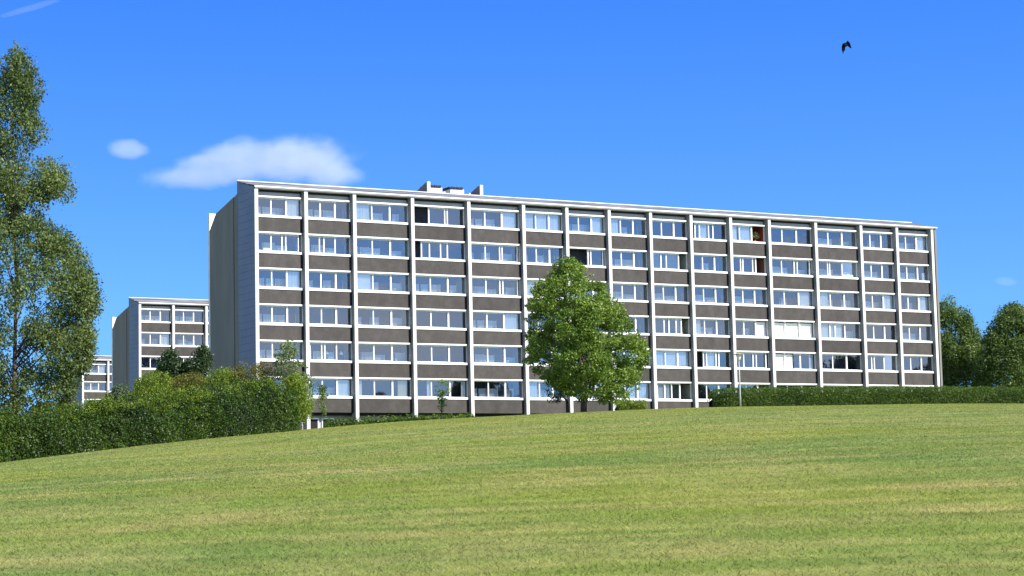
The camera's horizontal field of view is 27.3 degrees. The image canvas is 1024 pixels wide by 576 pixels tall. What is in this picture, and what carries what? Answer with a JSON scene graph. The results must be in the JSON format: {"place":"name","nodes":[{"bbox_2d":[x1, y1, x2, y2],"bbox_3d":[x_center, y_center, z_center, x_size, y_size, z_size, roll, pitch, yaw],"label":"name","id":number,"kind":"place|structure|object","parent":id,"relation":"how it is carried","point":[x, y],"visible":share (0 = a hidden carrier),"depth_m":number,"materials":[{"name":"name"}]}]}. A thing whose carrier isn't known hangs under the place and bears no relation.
{"place":"outdoors","nodes":[
{"label":"outdoors","id":0,"kind":"place"},
{"bbox_2d":[0,403,1023,575],"bbox_3d":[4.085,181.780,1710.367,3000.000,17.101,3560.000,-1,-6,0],"label":"lawn","id":1,"kind":"structure","parent":0,"point":[744,571],"depth_m":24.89,"materials":[{"name":"green plant"}]},
{"bbox_2d":[0,40,106,417],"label":"birch tree","id":2,"kind":"object","parent":1,"relation":"on","point":[83,294],"visible":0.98,"depth_m":116.01,"materials":[{"name":"green plant"}]},
{"bbox_2d":[64,355,111,406],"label":"apartment building","id":3,"kind":"structure","parent":1,"relation":"on","point":[99,381],"depth_m":335.62,"materials":[{"name":"white paint"}]},
{"bbox_2d":[84,364,105,374],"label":"window","id":4,"kind":"structure","parent":3,"relation":"in","point":[100,369],"depth_m":336.08,"materials":[{"name":"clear glass"}]},
{"bbox_2d":[84,381,105,391],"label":"window","id":5,"kind":"structure","parent":3,"relation":"in","point":[90,386],"depth_m":335.91,"materials":[{"name":"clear glass"}]},
{"bbox_2d":[106,381,135,401],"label":"shrub","id":6,"kind":"object","parent":1,"relation":"on","point":[117,390],"visible":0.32,"depth_m":133.81,"materials":[{"name":"green plant"}]},
{"bbox_2d":[0,373,302,462],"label":"tall hedge","id":7,"kind":"object","parent":1,"relation":"on","point":[218,410],"visible":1,"depth_m":105.68,"materials":[{"name":"green plant"}]},
{"bbox_2d":[130,370,184,398],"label":"shrub","id":8,"kind":"object","parent":1,"relation":"on","point":[152,381],"visible":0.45,"depth_m":127.62,"materials":[{"name":"green plant"}]},
{"bbox_2d":[112,297,208,399],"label":"apartment building","id":9,"kind":"structure","parent":1,"relation":"on","point":[146,332],"depth_m":251.00,"materials":[{"name":"white paint"}]},
{"bbox_2d":[141,356,161,369],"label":"window","id":10,"kind":"structure","parent":9,"relation":"in","point":[148,363],"depth_m":250.18,"materials":[{"name":"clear glass"}]},
{"bbox_2d":[141,308,170,322],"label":"window","id":11,"kind":"structure","parent":9,"relation":"in","point":[148,315],"depth_m":250.67,"materials":[{"name":"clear glass"}]},
{"bbox_2d":[141,332,170,346],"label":"window","id":12,"kind":"structure","parent":9,"relation":"in","point":[160,339],"depth_m":250.18,"materials":[{"name":"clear glass"}]},
{"bbox_2d":[175,309,203,323],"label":"window","id":13,"kind":"structure","parent":9,"relation":"in","point":[181,316],"depth_m":252.82,"materials":[{"name":"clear glass"}]},
{"bbox_2d":[175,333,203,346],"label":"window","id":14,"kind":"structure","parent":9,"relation":"in","point":[181,339],"depth_m":252.51,"materials":[{"name":"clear glass"}]},
{"bbox_2d":[150,348,185,390],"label":"tree","id":15,"kind":"object","parent":1,"relation":"on","point":[170,362],"visible":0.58,"depth_m":149.84,"materials":[{"name":"green plant"}]},
{"bbox_2d":[167,369,207,395],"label":"shrub","id":16,"kind":"object","parent":1,"relation":"on","point":[181,382],"visible":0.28,"depth_m":125.58,"materials":[{"name":"green plant"}]},
{"bbox_2d":[177,344,214,388],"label":"tree","id":17,"kind":"object","parent":1,"relation":"on","point":[201,361],"visible":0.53,"depth_m":149.88,"materials":[{"name":"green plant"}]},
{"bbox_2d":[201,366,238,386],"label":"shrub","id":18,"kind":"object","parent":1,"relation":"on","point":[225,373],"visible":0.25,"depth_m":123.79,"materials":[{"name":"green plant"}]},
{"bbox_2d":[226,360,277,384],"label":"shrub","id":19,"kind":"object","parent":1,"relation":"on","point":[256,368],"visible":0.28,"depth_m":121.68,"materials":[{"name":"green plant"}]},
{"bbox_2d":[270,339,317,417],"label":"young tree","id":20,"kind":"object","parent":1,"relation":"on","point":[289,351],"visible":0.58,"depth_m":120.95,"materials":[{"name":"green plant"}]},
{"bbox_2d":[277,372,314,427],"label":"shrub","id":21,"kind":"object","parent":1,"relation":"on","point":[296,382],"visible":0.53,"depth_m":118.85,"materials":[{"name":"green plant"}]},
{"bbox_2d":[316,384,328,427],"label":"sapling","id":22,"kind":"object","parent":1,"relation":"on","point":[322,393],"visible":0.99,"depth_m":141.99,"materials":[{"name":"green plant"}]},
{"bbox_2d":[324,413,473,426],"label":"planting","id":23,"kind":"object","parent":1,"relation":"on","point":[343,422],"visible":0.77,"depth_m":148.25,"materials":[{"name":"green plant"}]},
{"bbox_2d":[433,379,451,418],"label":"sapling","id":24,"kind":"object","parent":1,"relation":"on","point":[442,403],"visible":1,"depth_m":145.94,"materials":[{"name":"green plant"}]},
{"bbox_2d":[542,382,569,412],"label":"tree","id":25,"kind":"object","parent":1,"relation":"on","point":[558,399],"visible":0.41,"depth_m":141.90,"materials":[{"name":"green plant"}]},
{"bbox_2d":[208,180,942,429],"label":"apartment building","id":26,"kind":"structure","parent":1,"relation":"on","point":[404,301],"depth_m":174.05,"materials":[{"name":"white paint"}]},
{"bbox_2d":[258,195,301,218],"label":"window","id":27,"kind":"structure","parent":26,"relation":"in","point":[268,206],"depth_m":164.59,"materials":[{"name":"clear glass"}]},
{"bbox_2d":[258,231,301,254],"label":"window","id":28,"kind":"structure","parent":26,"relation":"in","point":[285,244],"depth_m":164.39,"materials":[{"name":"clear glass"}]},
{"bbox_2d":[259,267,302,290],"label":"window","id":29,"kind":"structure","parent":26,"relation":"in","point":[274,279],"depth_m":163.95,"materials":[{"name":"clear glass"}]},
{"bbox_2d":[259,303,302,325],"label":"window","id":30,"kind":"structure","parent":26,"relation":"in","point":[277,314],"depth_m":163.87,"materials":[{"name":"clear glass"}]},
{"bbox_2d":[259,339,302,361],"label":"window","id":31,"kind":"structure","parent":26,"relation":"in","point":[267,350],"depth_m":163.31,"materials":[{"name":"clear glass"}]},
{"bbox_2d":[308,198,349,221],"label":"window","id":32,"kind":"structure","parent":26,"relation":"in","point":[318,209],"depth_m":166.86,"materials":[{"name":"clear glass"}]},
{"bbox_2d":[308,234,350,256],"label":"window","id":33,"kind":"structure","parent":26,"relation":"in","point":[318,246],"depth_m":166.45,"materials":[{"name":"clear glass"}]},
{"bbox_2d":[309,269,350,291],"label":"window","id":34,"kind":"structure","parent":26,"relation":"in","point":[324,280],"depth_m":166.25,"materials":[{"name":"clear glass"}]},
{"bbox_2d":[309,305,351,327],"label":"window","id":35,"kind":"structure","parent":26,"relation":"in","point":[319,316],"depth_m":166.17,"materials":[{"name":"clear glass"}]},
{"bbox_2d":[309,341,351,362],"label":"window","id":36,"kind":"structure","parent":26,"relation":"in","point":[318,349],"depth_m":165.60,"materials":[{"name":"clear glass"}]},
{"bbox_2d":[310,377,352,398],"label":"window","id":37,"kind":"structure","parent":26,"relation":"in","point":[337,389],"depth_m":165.12,"materials":[{"name":"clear glass"}]},
{"bbox_2d":[356,201,407,224],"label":"window","id":38,"kind":"structure","parent":26,"relation":"in","point":[366,212],"depth_m":168.87,"materials":[{"name":"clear glass"}]},
{"bbox_2d":[357,236,408,259],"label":"window","id":39,"kind":"structure","parent":26,"relation":"in","point":[368,248],"depth_m":168.78,"materials":[{"name":"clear glass"}]},
{"bbox_2d":[357,271,409,293],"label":"window","id":40,"kind":"structure","parent":26,"relation":"in","point":[373,282],"depth_m":168.21,"materials":[{"name":"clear glass"}]},
{"bbox_2d":[358,306,409,328],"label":"window","id":41,"kind":"structure","parent":26,"relation":"in","point":[372,317],"depth_m":168.21,"materials":[{"name":"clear glass"}]},
{"bbox_2d":[358,342,410,363],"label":"window","id":42,"kind":"structure","parent":26,"relation":"in","point":[368,352],"depth_m":167.90,"materials":[{"name":"clear glass"}]},
{"bbox_2d":[359,377,410,398],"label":"window","id":43,"kind":"structure","parent":26,"relation":"in","point":[369,387],"depth_m":167.68,"materials":[{"name":"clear glass"}]},
{"bbox_2d":[414,204,464,227],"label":"window","id":44,"kind":"structure","parent":26,"relation":"in","point":[424,215],"depth_m":171.86,"materials":[{"name":"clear glass"}]},
{"bbox_2d":[415,239,465,261],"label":"window","id":45,"kind":"structure","parent":26,"relation":"in","point":[428,251],"depth_m":171.53,"materials":[{"name":"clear glass"}]},
{"bbox_2d":[415,273,465,295],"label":"window","id":46,"kind":"structure","parent":26,"relation":"in","point":[425,285],"depth_m":171.02,"materials":[{"name":"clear glass"}]},
{"bbox_2d":[416,308,466,330],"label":"window","id":47,"kind":"structure","parent":26,"relation":"in","point":[436,319],"depth_m":170.98,"materials":[{"name":"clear glass"}]},
{"bbox_2d":[417,343,467,364],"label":"window","id":48,"kind":"structure","parent":26,"relation":"in","point":[427,354],"depth_m":170.69,"materials":[{"name":"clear glass"}]},
{"bbox_2d":[417,378,467,399],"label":"window","id":49,"kind":"structure","parent":26,"relation":"in","point":[426,387],"depth_m":170.15,"materials":[{"name":"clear glass"}]},
{"bbox_2d":[470,208,519,230],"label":"window","id":50,"kind":"structure","parent":26,"relation":"in","point":[481,218],"depth_m":174.01,"materials":[{"name":"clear glass"}]},
{"bbox_2d":[471,242,519,264],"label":"window","id":51,"kind":"structure","parent":26,"relation":"in","point":[510,254],"depth_m":173.76,"materials":[{"name":"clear glass"}]},
{"bbox_2d":[472,276,520,297],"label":"window","id":52,"kind":"structure","parent":26,"relation":"in","point":[497,287],"depth_m":173.55,"materials":[{"name":"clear glass"}]},
{"bbox_2d":[473,310,521,331],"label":"window","id":53,"kind":"structure","parent":26,"relation":"in","point":[497,321],"depth_m":173.12,"materials":[{"name":"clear glass"}]},
{"bbox_2d":[473,344,522,365],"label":"window","id":54,"kind":"structure","parent":26,"relation":"in","point":[492,355],"depth_m":172.91,"materials":[{"name":"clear glass"}]},
{"bbox_2d":[474,379,523,399],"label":"window","id":55,"kind":"structure","parent":26,"relation":"in","point":[484,389],"depth_m":172.62,"materials":[{"name":"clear glass"}]},
{"bbox_2d":[525,211,562,232],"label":"window","id":56,"kind":"structure","parent":26,"relation":"in","point":[548,222],"depth_m":175.64,"materials":[{"name":"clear glass"}]},
{"bbox_2d":[521,380,566,400],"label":"window","id":57,"kind":"structure","parent":26,"relation":"in","point":[536,392],"depth_m":173.72,"materials":[{"name":"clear glass"}]},
{"bbox_2d":[526,244,562,265],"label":"window","id":58,"kind":"structure","parent":26,"relation":"in","point":[541,257],"depth_m":176.15,"materials":[{"name":"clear glass"}]},
{"bbox_2d":[527,278,562,299],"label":"window","id":59,"kind":"structure","parent":26,"relation":"in","point":[529,280],"depth_m":174.40,"materials":[{"name":"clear glass"}]},
{"bbox_2d":[568,214,604,235],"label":"window","id":60,"kind":"structure","parent":26,"relation":"in","point":[584,224],"depth_m":178.27,"materials":[{"name":"clear glass"}]},
{"bbox_2d":[569,247,605,267],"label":"window","id":61,"kind":"structure","parent":26,"relation":"in","point":[590,259],"depth_m":178.58,"materials":[{"name":"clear glass"}]},
{"bbox_2d":[603,216,646,237],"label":"window","id":62,"kind":"structure","parent":26,"relation":"in","point":[620,226],"depth_m":180.20,"materials":[{"name":"clear glass"}]},
{"bbox_2d":[612,249,647,269],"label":"window","id":63,"kind":"structure","parent":26,"relation":"in","point":[630,260],"depth_m":180.20,"materials":[{"name":"clear glass"}]},
{"bbox_2d":[613,282,648,302],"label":"window","id":64,"kind":"structure","parent":26,"relation":"in","point":[622,291],"depth_m":179.98,"materials":[{"name":"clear glass"}]},
{"bbox_2d":[614,315,649,335],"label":"window","id":65,"kind":"structure","parent":26,"relation":"in","point":[641,323],"depth_m":179.85,"materials":[{"name":"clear glass"}]},
{"bbox_2d":[617,381,651,400],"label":"window","id":66,"kind":"structure","parent":26,"relation":"in","point":[643,394],"depth_m":178.71,"materials":[{"name":"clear glass"}]},
{"bbox_2d":[644,218,686,239],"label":"window","id":67,"kind":"structure","parent":26,"relation":"in","point":[661,228],"depth_m":182.86,"materials":[{"name":"clear glass"}]},
{"bbox_2d":[645,251,687,271],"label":"window","id":68,"kind":"structure","parent":26,"relation":"in","point":[671,262],"depth_m":182.54,"materials":[{"name":"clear glass"}]},
{"bbox_2d":[646,283,688,303],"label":"window","id":69,"kind":"structure","parent":26,"relation":"in","point":[668,293],"depth_m":181.97,"materials":[{"name":"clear glass"}]},
{"bbox_2d":[647,316,689,336],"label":"window","id":70,"kind":"structure","parent":26,"relation":"in","point":[664,325],"depth_m":181.83,"materials":[{"name":"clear glass"}]},
{"bbox_2d":[648,349,690,368],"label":"window","id":71,"kind":"structure","parent":26,"relation":"in","point":[670,358],"depth_m":180.55,"materials":[{"name":"clear glass"}]},
{"bbox_2d":[649,381,692,401],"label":"window","id":72,"kind":"structure","parent":26,"relation":"in","point":[666,391],"depth_m":180.31,"materials":[{"name":"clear glass"}]},
{"bbox_2d":[693,221,726,241],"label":"window","id":73,"kind":"structure","parent":26,"relation":"in","point":[702,231],"depth_m":183.93,"materials":[{"name":"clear glass"}]},
{"bbox_2d":[694,253,727,273],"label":"window","id":74,"kind":"structure","parent":26,"relation":"in","point":[711,264],"depth_m":184.29,"materials":[{"name":"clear glass"}]},
{"bbox_2d":[695,285,728,305],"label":"window","id":75,"kind":"structure","parent":26,"relation":"in","point":[714,296],"depth_m":184.02,"materials":[{"name":"clear glass"}]},
{"bbox_2d":[696,317,729,337],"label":"window","id":76,"kind":"structure","parent":26,"relation":"in","point":[704,328],"depth_m":183.57,"materials":[{"name":"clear glass"}]},
{"bbox_2d":[697,350,730,369],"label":"window","id":77,"kind":"structure","parent":26,"relation":"in","point":[715,360],"depth_m":182.79,"materials":[{"name":"clear glass"}]},
{"bbox_2d":[698,382,731,401],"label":"window","id":78,"kind":"structure","parent":26,"relation":"in","point":[704,388],"depth_m":183.26,"materials":[{"name":"clear glass"}]},
{"bbox_2d":[732,223,765,243],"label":"window","id":79,"kind":"structure","parent":26,"relation":"in","point":[741,233],"depth_m":185.87,"materials":[{"name":"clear glass"}]},
{"bbox_2d":[733,255,766,275],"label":"window","id":80,"kind":"structure","parent":26,"relation":"in","point":[753,266],"depth_m":186.55,"materials":[{"name":"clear glass"}]},
{"bbox_2d":[734,287,767,306],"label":"window","id":81,"kind":"structure","parent":26,"relation":"in","point":[745,296],"depth_m":186.10,"materials":[{"name":"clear glass"}]},
{"bbox_2d":[735,319,768,338],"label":"window","id":82,"kind":"structure","parent":26,"relation":"in","point":[750,328],"depth_m":185.51,"materials":[{"name":"clear glass"}]},
{"bbox_2d":[736,350,769,370],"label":"window","id":83,"kind":"structure","parent":26,"relation":"in","point":[759,360],"depth_m":185.55,"materials":[{"name":"clear glass"}]},
{"bbox_2d":[737,383,770,392],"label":"window","id":84,"kind":"structure","parent":26,"relation":"in","point":[747,385],"depth_m":185.03,"materials":[{"name":"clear glass"}]},
{"bbox_2d":[771,226,811,246],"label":"window","id":85,"kind":"structure","parent":26,"relation":"in","point":[780,235],"depth_m":189.26,"materials":[{"name":"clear glass"}]},
{"bbox_2d":[772,257,812,277],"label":"window","id":86,"kind":"structure","parent":26,"relation":"in","point":[792,268],"depth_m":188.57,"materials":[{"name":"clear glass"}]},
{"bbox_2d":[773,288,814,308],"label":"window","id":87,"kind":"structure","parent":26,"relation":"in","point":[793,298],"depth_m":188.13,"materials":[{"name":"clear glass"}]},
{"bbox_2d":[774,320,815,339],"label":"window","id":88,"kind":"structure","parent":26,"relation":"in","point":[795,331],"depth_m":187.19,"materials":[{"name":"white glass"}]},
{"bbox_2d":[775,351,816,370],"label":"window","id":89,"kind":"structure","parent":26,"relation":"in","point":[784,362],"depth_m":187.01,"materials":[{"name":"white glass"}]},
{"bbox_2d":[776,383,816,390],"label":"window","id":90,"kind":"structure","parent":26,"relation":"in","point":[779,385],"depth_m":186.64,"materials":[{"name":"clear glass"}]},
{"bbox_2d":[817,228,857,248],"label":"window","id":91,"kind":"structure","parent":26,"relation":"in","point":[828,238],"depth_m":191.58,"materials":[{"name":"clear glass"}]},
{"bbox_2d":[818,259,858,279],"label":"window","id":92,"kind":"structure","parent":26,"relation":"in","point":[834,270],"depth_m":191.12,"materials":[{"name":"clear glass"}]},
{"bbox_2d":[820,290,859,309],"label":"window","id":93,"kind":"structure","parent":26,"relation":"in","point":[840,300],"depth_m":190.61,"materials":[{"name":"clear glass"}]},
{"bbox_2d":[821,321,860,340],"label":"window","id":94,"kind":"structure","parent":26,"relation":"in","point":[831,331],"depth_m":189.72,"materials":[{"name":"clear glass"}]},
{"bbox_2d":[822,352,862,371],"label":"window","id":95,"kind":"structure","parent":26,"relation":"in","point":[831,362],"depth_m":190.61,"materials":[{"name":"clear glass"}]},
{"bbox_2d":[862,231,893,250],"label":"window","id":96,"kind":"structure","parent":26,"relation":"in","point":[872,240],"depth_m":193.80,"materials":[{"name":"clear glass"}]},
{"bbox_2d":[864,261,894,280],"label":"window","id":97,"kind":"structure","parent":26,"relation":"in","point":[875,272],"depth_m":193.42,"materials":[{"name":"clear glass"}]},
{"bbox_2d":[865,292,895,311],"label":"window","id":98,"kind":"structure","parent":26,"relation":"in","point":[873,302],"depth_m":192.80,"materials":[{"name":"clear glass"}]},
{"bbox_2d":[866,323,896,341],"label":"window","id":99,"kind":"structure","parent":26,"relation":"in","point":[878,332],"depth_m":193.13,"materials":[{"name":"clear glass"}]},
{"bbox_2d":[867,354,898,372],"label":"window","id":100,"kind":"structure","parent":26,"relation":"in","point":[876,363],"depth_m":192.76,"materials":[{"name":"clear glass"}]},
{"bbox_2d":[898,233,928,252],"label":"window","id":101,"kind":"structure","parent":26,"relation":"in","point":[907,242],"depth_m":195.51,"materials":[{"name":"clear glass"}]},
{"bbox_2d":[900,263,929,282],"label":"window","id":102,"kind":"structure","parent":26,"relation":"in","point":[907,274],"depth_m":195.41,"materials":[{"name":"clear glass"}]},
{"bbox_2d":[901,294,930,312],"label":"window","id":103,"kind":"structure","parent":26,"relation":"in","point":[914,303],"depth_m":194.91,"materials":[{"name":"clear glass"}]},
{"bbox_2d":[902,324,932,342],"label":"window","id":104,"kind":"structure","parent":26,"relation":"in","point":[913,333],"depth_m":194.84,"materials":[{"name":"clear glass"}]},
{"bbox_2d":[903,354,933,372],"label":"window","id":105,"kind":"structure","parent":26,"relation":"in","point":[912,363],"depth_m":194.93,"materials":[{"name":"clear glass"}]},
{"bbox_2d":[522,255,651,411],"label":"maple tree","id":106,"kind":"object","parent":1,"relation":"on","point":[588,313],"visible":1,"depth_m":137.83,"materials":[{"name":"green plant"}]},
{"bbox_2d":[613,399,647,409],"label":"box shrub","id":107,"kind":"object","parent":1,"relation":"on","point":[635,405],"visible":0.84,"depth_m":147.34,"materials":[{"name":"green plant"}]},
{"bbox_2d":[706,385,1023,406],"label":"clipped hedge","id":108,"kind":"object","parent":1,"relation":"on","point":[800,396],"visible":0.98,"depth_m":135.91,"materials":[{"name":"green plant"}]},
{"bbox_2d":[939,294,983,390],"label":"broadleaf tree","id":109,"kind":"object","parent":1,"relation":"on","point":[956,354],"visible":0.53,"depth_m":212.23,"materials":[{"name":"green plant"}]},
{"bbox_2d":[969,300,1023,392],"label":"broadleaf tree","id":110,"kind":"object","parent":1,"relation":"on","point":[1003,346],"visible":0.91,"depth_m":204.88,"materials":[{"name":"green plant"}]},
{"bbox_2d":[0,0,1023,413],"label":"sky","id":111,"kind":"structure","parent":0,"point":[159,108],"materials":[{"name":"blue"}]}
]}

